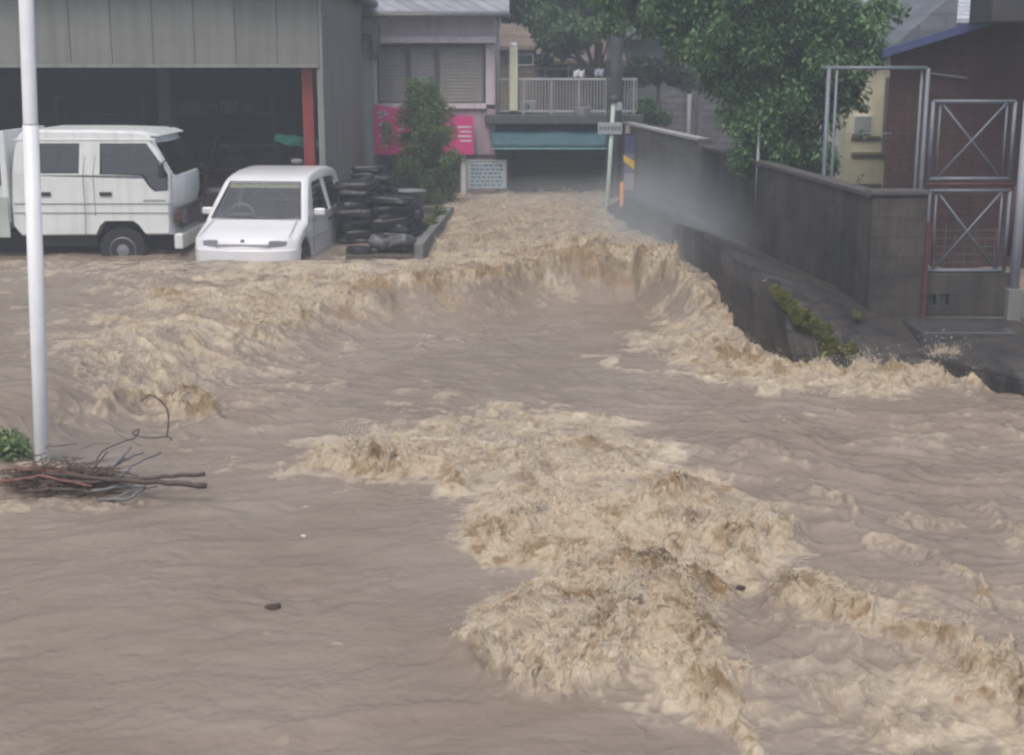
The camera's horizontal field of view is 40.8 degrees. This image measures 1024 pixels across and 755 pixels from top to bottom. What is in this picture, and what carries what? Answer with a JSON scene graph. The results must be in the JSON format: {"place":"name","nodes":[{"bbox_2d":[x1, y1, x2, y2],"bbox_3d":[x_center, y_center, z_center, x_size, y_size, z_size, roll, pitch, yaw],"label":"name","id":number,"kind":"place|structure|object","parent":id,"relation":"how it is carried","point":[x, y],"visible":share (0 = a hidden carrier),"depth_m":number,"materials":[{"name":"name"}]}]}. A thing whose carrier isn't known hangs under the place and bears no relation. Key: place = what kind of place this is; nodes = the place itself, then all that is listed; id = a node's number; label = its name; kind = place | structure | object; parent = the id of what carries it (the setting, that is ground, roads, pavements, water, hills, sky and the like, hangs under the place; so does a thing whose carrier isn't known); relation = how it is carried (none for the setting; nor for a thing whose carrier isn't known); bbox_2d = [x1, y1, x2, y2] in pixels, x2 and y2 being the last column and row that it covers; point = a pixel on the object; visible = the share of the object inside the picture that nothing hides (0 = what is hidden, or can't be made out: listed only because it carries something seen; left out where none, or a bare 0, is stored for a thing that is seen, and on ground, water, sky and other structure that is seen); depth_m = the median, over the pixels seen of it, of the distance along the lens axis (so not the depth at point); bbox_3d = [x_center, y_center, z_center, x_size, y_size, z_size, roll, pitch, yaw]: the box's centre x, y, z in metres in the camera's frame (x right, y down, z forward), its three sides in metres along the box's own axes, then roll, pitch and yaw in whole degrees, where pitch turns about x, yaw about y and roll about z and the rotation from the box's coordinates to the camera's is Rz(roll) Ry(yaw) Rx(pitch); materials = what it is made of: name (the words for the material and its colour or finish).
{"place":"outdoors","nodes":[
{"label":"outdoors","id":0,"kind":"place"},
{"bbox_2d":[0,183,1023,754],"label":"water","id":1,"kind":"structure","parent":0,"point":[144,623],"depth_m":8.76,"materials":[{"name":"liquid"}]},
{"bbox_2d":[0,427,33,463],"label":"weeds","id":2,"kind":"object","parent":1,"relation":"in","point":[9,442],"visible":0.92,"depth_m":10.06,"materials":[{"name":"green plant"}]},
{"bbox_2d":[0,443,140,499],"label":"twig tangle","id":3,"kind":"object","parent":1,"relation":"on","point":[30,484],"visible":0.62,"depth_m":9.54,"materials":[{"name":"wood"}]},
{"bbox_2d":[0,474,91,487],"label":"branch","id":4,"kind":"object","parent":3,"relation":"on","point":[42,476],"visible":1,"depth_m":9.44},
{"bbox_2d":[15,467,88,475],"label":"branch","id":5,"kind":"object","parent":3,"relation":"on","point":[47,470],"visible":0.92,"depth_m":9.57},
{"bbox_2d":[18,487,107,493],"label":"branch","id":6,"kind":"object","parent":3,"relation":"on","point":[52,488],"visible":1,"depth_m":9.33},
{"bbox_2d":[91,485,145,490],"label":"branch","id":7,"kind":"object","parent":3,"relation":"on","point":[118,486],"visible":1,"depth_m":9.42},
{"bbox_2d":[100,451,142,472],"bbox_3d":[-2.791,0.607,9.805,0.332,0.137,0.058,-7,15,-30],"label":"branch","id":8,"kind":"object","parent":3,"relation":"on","point":[130,456],"visible":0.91,"depth_m":9.82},
{"bbox_2d":[38,472,205,483],"bbox_3d":[-2.690,0.699,9.465,1.149,0.080,0.095,0,13,-1],"label":"branch","id":9,"kind":"object","parent":3,"relation":"on","point":[177,475],"visible":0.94,"depth_m":9.46,"materials":[{"name":"wood"}]},
{"bbox_2d":[45,472,206,488],"bbox_3d":[-2.644,0.696,9.381,1.218,0.054,0.052,3,13,14],"label":"branch","id":10,"kind":"object","parent":3,"relation":"on","point":[161,482],"visible":1,"depth_m":9.34,"materials":[{"name":"wood"}]},
{"bbox_2d":[96,429,171,459],"bbox_3d":[-2.829,0.543,10.231,0.618,0.335,0.011,0,13,0],"label":"branch","id":11,"kind":"object","parent":3,"relation":"in","point":[135,435],"visible":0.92,"depth_m":10.21,"materials":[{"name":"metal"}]},
{"bbox_2d":[141,394,168,437],"bbox_3d":[-2.643,0.283,10.221,0.214,0.318,0.053,4,13,18],"label":"bent wire","id":12,"kind":"object","parent":11,"relation":"attached to","point":[157,398],"visible":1,"depth_m":10.20,"materials":[{"name":"metal"}]},
{"bbox_2d":[117,451,160,477],"bbox_3d":[-2.663,0.637,9.814,0.026,0.114,0.464,7,15,29],"label":"branch","id":13,"kind":"object","parent":3,"relation":"in","point":[134,464],"visible":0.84,"depth_m":9.79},
{"bbox_2d":[0,125,206,255],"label":"crew cab truck","id":14,"kind":"object","parent":1,"relation":"on","point":[114,190],"visible":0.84,"depth_m":18.45,"materials":[{"name":"white metal"}]},
{"bbox_2d":[98,487,146,501],"bbox_3d":[-2.632,0.787,9.301,0.237,0.047,0.236,3,13,14],"label":"branch","id":15,"kind":"object","parent":1,"relation":"on","point":[124,499],"visible":1,"depth_m":9.21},
{"bbox_2d":[197,131,298,218],"bbox_3d":[-4.562,-3.575,24.065,1.720,1.375,3.262,-1,13,-6],"label":"hatchback car","id":16,"kind":"object","parent":1,"relation":"on","point":[222,165],"visible":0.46,"depth_m":23.65,"materials":[{"name":"black metal"}]},
{"bbox_2d":[195,165,341,260],"bbox_3d":[-3.330,-2.221,19.290,1.720,1.375,3.262,1,13,6],"label":"hatchback car","id":17,"kind":"object","parent":1,"relation":"on","point":[251,217],"visible":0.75,"depth_m":18.73,"materials":[{"name":"white metal"}]},
{"bbox_2d":[263,603,280,609],"bbox_3d":[-1.302,1.245,7.468,0.094,0.032,0.062,-10,5,10],"label":"floating debris","id":18,"kind":"object","parent":1,"relation":"on","point":[273,606],"visible":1,"depth_m":7.44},
{"bbox_2d":[467,160,506,194],"bbox_3d":[-0.497,-3.792,27.093,0.788,0.974,0.047,0,13,0],"label":"notice board","id":19,"kind":"object","parent":1,"relation":"in","point":[486,174],"visible":0.96,"depth_m":27.04,"materials":[{"name":"metal"}]},
{"bbox_2d":[93,184,1023,718],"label":"spray","id":20,"kind":"object","parent":1,"relation":"on","point":[605,234],"visible":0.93,"depth_m":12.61,"materials":[{"name":"liquid"}]},
{"bbox_2d":[598,95,621,206],"bbox_3d":[1.721,-3.408,24.451,0.429,3.157,0.166,0,13,0],"label":"street sign","id":21,"kind":"object","parent":1,"relation":"in","point":[611,128],"visible":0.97,"depth_m":24.18,"materials":[{"name":"metal"}]},
{"bbox_2d":[619,182,623,207],"bbox_3d":[1.868,-2.548,23.621,0.083,1.599,0.072,0,13,0],"label":"marker post","id":22,"kind":"object","parent":1,"relation":"in","point":[621,194],"visible":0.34,"depth_m":23.46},
{"bbox_2d":[925,292,1023,324],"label":"ground","id":23,"kind":"structure","parent":0,"point":[1022,315],"depth_m":14.12,"materials":[{"name":"concrete"}]},
{"bbox_2d":[628,95,673,126],"bbox_3d":[2.798,-4.676,27.801,1.023,2.031,0.721,-6,14,-26],"label":"shrub","id":24,"kind":"object","parent":23,"relation":"on","point":[649,109],"visible":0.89,"depth_m":27.54,"materials":[{"name":"green plant"}]},
{"bbox_2d":[622,51,696,126],"bbox_3d":[2.980,-5.267,28.441,1.781,2.904,1.140,0,13,0],"label":"tree","id":25,"kind":"object","parent":23,"relation":"on","point":[653,70],"visible":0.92,"depth_m":27.98,"materials":[{"name":"green plant"}]},
{"bbox_2d":[606,28,722,109],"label":"house","id":26,"kind":"structure","parent":23,"relation":"on","point":[635,44],"depth_m":33.12,"materials":[{"name":"stone"}]},
{"bbox_2d":[679,49,699,135],"bbox_3d":[3.396,-4.760,26.487,0.466,3.176,0.180,-4,13,-18],"label":"pole","id":27,"kind":"object","parent":23,"relation":"on","point":[697,115],"visible":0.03,"depth_m":26.51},
{"bbox_2d":[645,91,746,150],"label":"terrace wall","id":28,"kind":"structure","parent":23,"relation":"on","point":[680,106],"depth_m":29.98,"materials":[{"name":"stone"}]},
{"bbox_2d":[695,138,711,218],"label":"wall pier","id":29,"kind":"structure","parent":23,"relation":"on","point":[704,141],"depth_m":22.56,"materials":[{"name":"concrete"}]},
{"bbox_2d":[581,0,911,184],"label":"broadleaf tree","id":30,"kind":"object","parent":23,"relation":"on","point":[749,58],"visible":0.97,"depth_m":18.62,"materials":[{"name":"green plant"}]},
{"bbox_2d":[755,120,760,199],"bbox_3d":[3.345,-2.614,18.787,0.057,1.793,0.040,0,13,0],"label":"stake","id":31,"kind":"object","parent":23,"relation":"on","point":[758,145],"visible":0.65,"depth_m":18.66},
{"bbox_2d":[606,197,1023,395],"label":"retaining wall","id":32,"kind":"structure","parent":23,"relation":"on","point":[738,272],"depth_m":13.80,"materials":[{"name":"concrete"}]},
{"bbox_2d":[623,122,705,216],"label":"block wall","id":33,"kind":"structure","parent":32,"relation":"on","point":[665,168],"depth_m":24.31,"materials":[{"name":"concrete"}]},
{"bbox_2d":[700,145,872,307],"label":"block wall","id":34,"kind":"structure","parent":32,"relation":"on","point":[815,225],"depth_m":16.75,"materials":[{"name":"concrete"}]},
{"bbox_2d":[822,66,930,188],"bbox_3d":[4.224,-2.334,16.195,1.223,2.594,0.073,0,13,0],"label":"pipe frame","id":35,"kind":"object","parent":34,"relation":"on","point":[924,124],"visible":0.63,"depth_m":16.01,"materials":[{"name":"metal"}]},
{"bbox_2d":[769,284,863,361],"bbox_3d":[2.906,-0.516,13.194,0.929,0.744,0.278,5,14,21],"label":"moss","id":36,"kind":"object","parent":32,"relation":"on","point":[803,318],"visible":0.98,"depth_m":13.16,"materials":[{"name":"green plant"}]},
{"bbox_2d":[920,222,930,317],"bbox_3d":[4.204,-1.051,14.004,0.040,1.060,0.040,0,13,0],"label":"post","id":37,"kind":"object","parent":32,"relation":"on","point":[925,268],"visible":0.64,"depth_m":13.97,"materials":[{"name":"metal"}]},
{"bbox_2d":[804,0,957,188],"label":"house","id":38,"kind":"structure","parent":23,"relation":"on","point":[867,156],"depth_m":21.17,"materials":[{"name":"painted plaster"},{"name":"roof tile"},{"name":"glass"}]},
{"bbox_2d":[852,115,872,133],"bbox_3d":[5.382,-3.879,21.139,0.286,0.288,0.048,0,13,0],"label":"window","id":39,"kind":"structure","parent":38,"relation":"in","point":[860,122],"depth_m":21.12,"materials":[{"name":"glass"}]},
{"bbox_2d":[865,189,929,319],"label":"wall end","id":40,"kind":"structure","parent":23,"relation":"on","point":[897,248],"depth_m":13.96,"materials":[{"name":"concrete"}]},
{"bbox_2d":[851,0,969,25],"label":"house","id":41,"kind":"structure","parent":23,"relation":"on","point":[963,12],"depth_m":28.29,"materials":[{"name":"white tile"}]},
{"bbox_2d":[882,0,1023,267],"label":"house","id":42,"kind":"structure","parent":23,"relation":"on","point":[979,55],"depth_m":16.91,"materials":[{"name":"brown wood"}]},
{"bbox_2d":[901,318,1014,345],"bbox_3d":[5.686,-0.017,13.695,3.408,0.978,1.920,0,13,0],"label":"doorstep","id":43,"kind":"object","parent":23,"relation":"on","point":[929,330],"visible":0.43,"depth_m":13.54,"materials":[{"name":"concrete"}]},
{"bbox_2d":[925,272,1009,316],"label":"block wall","id":44,"kind":"structure","parent":43,"relation":"on","point":[965,295],"depth_m":14.10,"materials":[{"name":"concrete"}]},
{"bbox_2d":[1003,105,1023,321],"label":"gate post","id":45,"kind":"object","parent":43,"relation":"on","point":[1013,300],"visible":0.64,"depth_m":13.93,"materials":[{"name":"metal"}]},
{"bbox_2d":[926,100,1017,272],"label":"gate","id":46,"kind":"structure","parent":45,"relation":"attached to","point":[1005,254],"depth_m":13.91,"materials":[{"name":"grey"}]},
{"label":"ground","id":47,"kind":"structure","parent":0,"visible":0},
{"bbox_2d":[18,0,49,460],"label":"pole","id":48,"kind":"object","parent":47,"relation":"on","point":[32,182],"visible":0.83,"depth_m":9.67,"materials":[{"name":"metal"}]},
{"bbox_2d":[0,0,377,183],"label":"warehouse","id":49,"kind":"structure","parent":47,"relation":"on","point":[302,60],"depth_m":21.11,"materials":[{"name":"metal"}]},
{"bbox_2d":[54,96,153,125],"bbox_3d":[-7.764,-3.912,26.491,1.685,2.920,0.640,0,13,0],"label":"storage rack","id":50,"kind":"object","parent":49,"relation":"in","point":[62,113],"visible":0.34,"depth_m":26.07,"materials":[{"name":"metal"}]},
{"bbox_2d":[173,96,279,174],"bbox_3d":[-5.439,-3.912,26.491,1.910,2.920,0.640,0,13,0],"label":"storage rack","id":51,"kind":"object","parent":49,"relation":"in","point":[273,113],"visible":0.34,"depth_m":26.07,"materials":[{"name":"metal"}]},
{"bbox_2d":[219,100,241,112],"bbox_3d":[-5.343,-5.145,26.134,0.360,0.238,0.350,0,13,0],"label":"carton","id":52,"kind":"object","parent":51,"relation":"on","point":[230,106],"visible":1,"depth_m":25.97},
{"bbox_2d":[241,102,262,112],"bbox_3d":[-4.932,-5.125,26.139,0.340,0.198,0.350,0,13,0],"label":"carton","id":53,"kind":"object","parent":51,"relation":"on","point":[252,107],"visible":1,"depth_m":25.97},
{"bbox_2d":[274,134,318,147],"bbox_3d":[-3.339,-3.773,22.004,0.923,0.243,0.151,0,13,0],"label":"tarpaulin","id":54,"kind":"object","parent":49,"relation":"in","point":[292,140],"visible":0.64,"depth_m":21.98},
{"bbox_2d":[361,19,381,164],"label":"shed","id":55,"kind":"structure","parent":47,"relation":"on","point":[371,35],"depth_m":26.53,"materials":[{"name":"metal"}]},
{"bbox_2d":[345,206,453,259],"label":"planter wall","id":56,"kind":"structure","parent":47,"relation":"on","point":[422,246],"depth_m":18.74,"materials":[{"name":"concrete"}]},
{"bbox_2d":[346,245,371,254],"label":"loose sack","id":57,"kind":"object","parent":56,"relation":"on","point":[357,250],"visible":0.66,"depth_m":18.54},
{"bbox_2d":[367,234,391,251],"bbox_3d":[-1.781,-1.822,18.760,0.314,0.196,0.387,22,5,19],"label":"loose sack","id":58,"kind":"object","parent":56,"relation":"on","point":[378,242],"visible":0.86,"depth_m":18.60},
{"bbox_2d":[386,233,415,251],"bbox_3d":[-1.501,-1.827,18.658,0.394,0.202,0.304,-7,-12,39],"label":"loose sack","id":59,"kind":"object","parent":56,"relation":"on","point":[399,242],"visible":0.95,"depth_m":18.54,"materials":[{"name":"plastic"}]},
{"bbox_2d":[397,188,426,208],"bbox_3d":[-1.613,-2.736,21.319,0.600,0.330,0.608,0,13,0],"label":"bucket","id":60,"kind":"object","parent":56,"relation":"on","point":[419,194],"visible":0.42,"depth_m":21.17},
{"bbox_2d":[419,205,447,235],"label":"weeds","id":61,"kind":"object","parent":56,"relation":"on","point":[429,221],"visible":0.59,"depth_m":20.82,"materials":[{"name":"green plant"}]},
{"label":"black sack","id":62,"kind":"object","parent":56,"relation":"on","visible":0},
{"bbox_2d":[337,236,367,243],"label":"black sack","id":63,"kind":"object","parent":62,"relation":"on","point":[340,239],"visible":0.4,"depth_m":19.73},
{"bbox_2d":[341,229,374,239],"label":"black sack","id":64,"kind":"object","parent":63,"relation":"on","point":[358,234],"visible":0.55,"depth_m":19.70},
{"bbox_2d":[338,223,370,231],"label":"black sack","id":65,"kind":"object","parent":64,"relation":"on","point":[346,228],"visible":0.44,"depth_m":19.69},
{"bbox_2d":[339,219,370,226],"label":"black sack","id":66,"kind":"object","parent":65,"relation":"on","point":[360,223],"visible":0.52,"depth_m":19.65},
{"bbox_2d":[333,207,374,219],"bbox_3d":[-2.243,-2.364,19.822,0.660,0.187,0.539,0,10,-10],"label":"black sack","id":67,"kind":"object","parent":66,"relation":"on","point":[351,214],"visible":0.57,"depth_m":19.58,"materials":[{"name":"plastic"}]},
{"bbox_2d":[336,201,372,209],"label":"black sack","id":68,"kind":"object","parent":67,"relation":"on","point":[345,205],"visible":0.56,"depth_m":19.59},
{"bbox_2d":[338,193,380,203],"bbox_3d":[-2.171,-2.568,19.843,0.602,0.200,0.436,3,10,17],"label":"black sack","id":69,"kind":"object","parent":68,"relation":"on","point":[364,200],"visible":0.43,"depth_m":19.66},
{"bbox_2d":[334,189,377,197],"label":"black sack","id":70,"kind":"object","parent":69,"relation":"on","point":[354,193],"visible":0.86,"depth_m":19.57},
{"bbox_2d":[333,179,380,190],"bbox_3d":[-2.233,-2.760,19.797,0.642,0.168,0.482,2,14,10],"label":"black sack","id":71,"kind":"object","parent":70,"relation":"on","point":[359,184],"visible":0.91,"depth_m":19.61,"materials":[{"name":"plastic"}]},
{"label":"black sack","id":72,"kind":"object","parent":56,"relation":"on","visible":0},
{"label":"black sack","id":73,"kind":"object","parent":72,"relation":"on","visible":0},
{"bbox_2d":[374,230,417,237],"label":"black sack","id":74,"kind":"object","parent":73,"relation":"on","point":[387,234],"visible":0.38,"depth_m":19.41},
{"bbox_2d":[371,223,415,233],"bbox_3d":[-1.685,-2.131,19.612,0.595,0.181,0.457,3,14,9],"label":"black sack","id":75,"kind":"object","parent":74,"relation":"on","point":[401,228],"visible":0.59,"depth_m":19.41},
{"bbox_2d":[369,217,412,229],"bbox_3d":[-1.714,-2.217,19.552,0.626,0.182,0.408,-5,17,-8],"label":"black sack","id":76,"kind":"object","parent":75,"relation":"on","point":[376,223],"visible":0.82,"depth_m":19.38,"materials":[{"name":"plastic"}]},
{"bbox_2d":[374,210,415,219],"bbox_3d":[-1.661,-2.326,19.573,0.594,0.205,0.452,-7,14,-10],"label":"tire","id":77,"kind":"object","parent":76,"relation":"on","point":[412,214],"visible":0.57,"depth_m":19.37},
{"bbox_2d":[372,204,414,214],"bbox_3d":[-1.686,-2.423,19.562,0.611,0.155,0.564,-5,17,-3],"label":"black sack","id":78,"kind":"object","parent":77,"relation":"on","point":[381,209],"visible":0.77,"depth_m":19.32,"materials":[{"name":"plastic"}]},
{"bbox_2d":[370,195,417,205],"bbox_3d":[-1.664,-2.508,19.499,0.582,0.151,0.559,6,12,16],"label":"tire","id":79,"kind":"object","parent":78,"relation":"on","point":[398,200],"visible":0.98,"depth_m":19.29,"materials":[{"name":"rubber"}]},
{"bbox_2d":[380,76,463,204],"bbox_3d":[-1.635,-4.068,25.327,1.591,2.940,1.184,0,13,0],"label":"conifer","id":80,"kind":"object","parent":47,"relation":"on","point":[428,114],"visible":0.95,"depth_m":25.07,"materials":[{"name":"green plant"}]},
{"bbox_2d":[360,0,509,194],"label":"house","id":81,"kind":"structure","parent":47,"relation":"on","point":[452,47],"depth_m":26.95,"materials":[{"name":"paint"}]},
{"bbox_2d":[377,45,407,102],"bbox_3d":[-2.344,-5.952,27.033,0.625,1.116,0.100,0,13,0],"label":"window","id":82,"kind":"structure","parent":81,"relation":"in","point":[384,82],"depth_m":27.02,"materials":[{"name":"grey metal"}]},
{"bbox_2d":[382,158,458,194],"bbox_3d":[-1.813,-3.791,27.458,1.519,1.143,0.057,0,13,0],"label":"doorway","id":83,"kind":"structure","parent":81,"relation":"in","point":[386,162],"depth_m":27.38,"materials":[{"name":"glass"}]},
{"bbox_2d":[408,45,436,95],"bbox_3d":[-1.753,-5.952,27.033,0.568,1.116,0.100,0,13,0],"label":"window","id":84,"kind":"structure","parent":81,"relation":"in","point":[413,50],"depth_m":26.97,"materials":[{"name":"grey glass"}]},
{"bbox_2d":[374,105,472,154],"bbox_3d":[-1.739,-4.858,26.995,1.965,0.962,0.057,0,13,0],"label":"banner sign","id":85,"kind":"object","parent":81,"relation":"attached to","point":[462,142],"visible":0.4,"depth_m":26.98,"materials":[{"name":"fabric"}]},
{"bbox_2d":[437,45,484,102],"bbox_3d":[-1.003,-5.952,27.033,0.933,1.116,0.100,0,13,0],"label":"window","id":86,"kind":"structure","parent":81,"relation":"in","point":[445,82],"depth_m":27.02,"materials":[{"name":"grey metal"}]},
{"bbox_2d":[485,78,643,191],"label":"shop","id":87,"kind":"structure","parent":47,"relation":"on","point":[548,149],"depth_m":27.22},
{"bbox_2d":[509,43,517,114],"bbox_3d":[0.032,-5.840,26.997,0.166,1.416,0.140,0,13,0],"label":"vertical sign","id":88,"kind":"object","parent":87,"relation":"on","point":[513,78],"visible":1,"depth_m":26.93,"materials":[{"name":"metal"}]},
{"bbox_2d":[521,100,534,112],"bbox_3d":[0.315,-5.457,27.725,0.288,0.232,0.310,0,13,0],"label":"air conditioner","id":89,"kind":"object","parent":87,"relation":"on","point":[528,105],"visible":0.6,"depth_m":27.58,"materials":[{"name":"metal"}]},
{"bbox_2d":[574,102,590,114],"bbox_3d":[1.381,-5.280,27.083,0.340,0.278,0.331,0,13,0],"label":"laundry basket","id":90,"kind":"object","parent":87,"relation":"on","point":[582,111],"visible":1,"depth_m":27.00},
{"bbox_2d":[606,29,634,198],"bbox_3d":[2.086,-6.580,25.637,0.607,8.500,0.355,0,13,0],"label":"utility pole","id":91,"kind":"object","parent":47,"relation":"on","point":[614,75],"visible":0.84,"depth_m":26.00,"materials":[{"name":"concrete"}]},
{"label":"black sack","id":92,"kind":"object","parent":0,"visible":0},
{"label":"black sack","id":93,"kind":"object","parent":92,"relation":"on","visible":0},
{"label":"black sack","id":94,"kind":"object","parent":93,"relation":"on","visible":0},
{"bbox_2d":[350,172,384,178],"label":"black sack","id":95,"kind":"object","parent":94,"relation":"on","point":[359,175],"visible":0.38,"depth_m":20.57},
{"bbox_2d":[351,165,385,172],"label":"black sack","id":96,"kind":"object","parent":95,"relation":"on","point":[369,168],"visible":0.94,"depth_m":20.54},
{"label":"black sack","id":97,"kind":"object","parent":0,"visible":0},
{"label":"black sack","id":98,"kind":"object","parent":97,"relation":"on","visible":0},
{"bbox_2d":[414,224,420,230],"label":"black sack","id":99,"kind":"object","parent":98,"relation":"on","point":[418,227],"visible":0.26,"depth_m":20.34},
{"bbox_2d":[412,219,422,224],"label":"black sack","id":100,"kind":"object","parent":99,"relation":"on","point":[418,222],"visible":0.28,"depth_m":20.36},
{"bbox_2d":[412,208,423,219],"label":"black sack","id":101,"kind":"object","parent":100,"relation":"on","point":[419,214],"visible":0.44,"depth_m":20.25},
{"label":"black sack","id":102,"kind":"object","parent":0,"visible":0},
{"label":"black sack","id":103,"kind":"object","parent":102,"relation":"on","visible":0},
{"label":"black sack","id":104,"kind":"object","parent":103,"relation":"on","visible":0},
{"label":"black sack","id":105,"kind":"object","parent":104,"relation":"on","visible":0},
{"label":"black sack","id":106,"kind":"object","parent":105,"relation":"on","visible":0},
{"bbox_2d":[378,186,398,194],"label":"black sack","id":107,"kind":"object","parent":106,"relation":"on","point":[394,191],"visible":0.3,"depth_m":20.19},
{"bbox_2d":[375,184,392,191],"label":"black sack","id":108,"kind":"object","parent":107,"relation":"on","point":[386,187],"visible":0.45,"depth_m":20.05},
{"bbox_2d":[368,174,394,184],"bbox_3d":[-1.928,-2.907,20.248,0.370,0.159,0.448,0,10,-12],"label":"tire","id":109,"kind":"object","parent":108,"relation":"on","point":[384,179],"visible":0.71,"depth_m":20.06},
{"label":"ground","id":110,"kind":"structure","parent":0,"visible":0},
{"bbox_2d":[500,22,543,109],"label":"house","id":111,"kind":"structure","parent":110,"relation":"on","point":[519,35],"depth_m":36.18,"materials":[{"name":"brown tile"}]},
{"bbox_2d":[518,54,533,64],"bbox_3d":[0.343,-8.320,36.025,0.446,0.301,0.045,0,13,0],"label":"window","id":112,"kind":"structure","parent":111,"relation":"in","point":[523,59],"depth_m":36.01,"materials":[{"name":"glass"}]},
{"bbox_2d":[497,0,659,109],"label":"broadleaf tree","id":113,"kind":"object","parent":110,"relation":"on","point":[564,29],"visible":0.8,"depth_m":29.39,"materials":[{"name":"green plant"}]},
{"bbox_2d":[535,40,625,109],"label":"house","id":114,"kind":"structure","parent":110,"relation":"on","point":[560,73],"depth_m":32.79,"materials":[{"name":"grey tile"}]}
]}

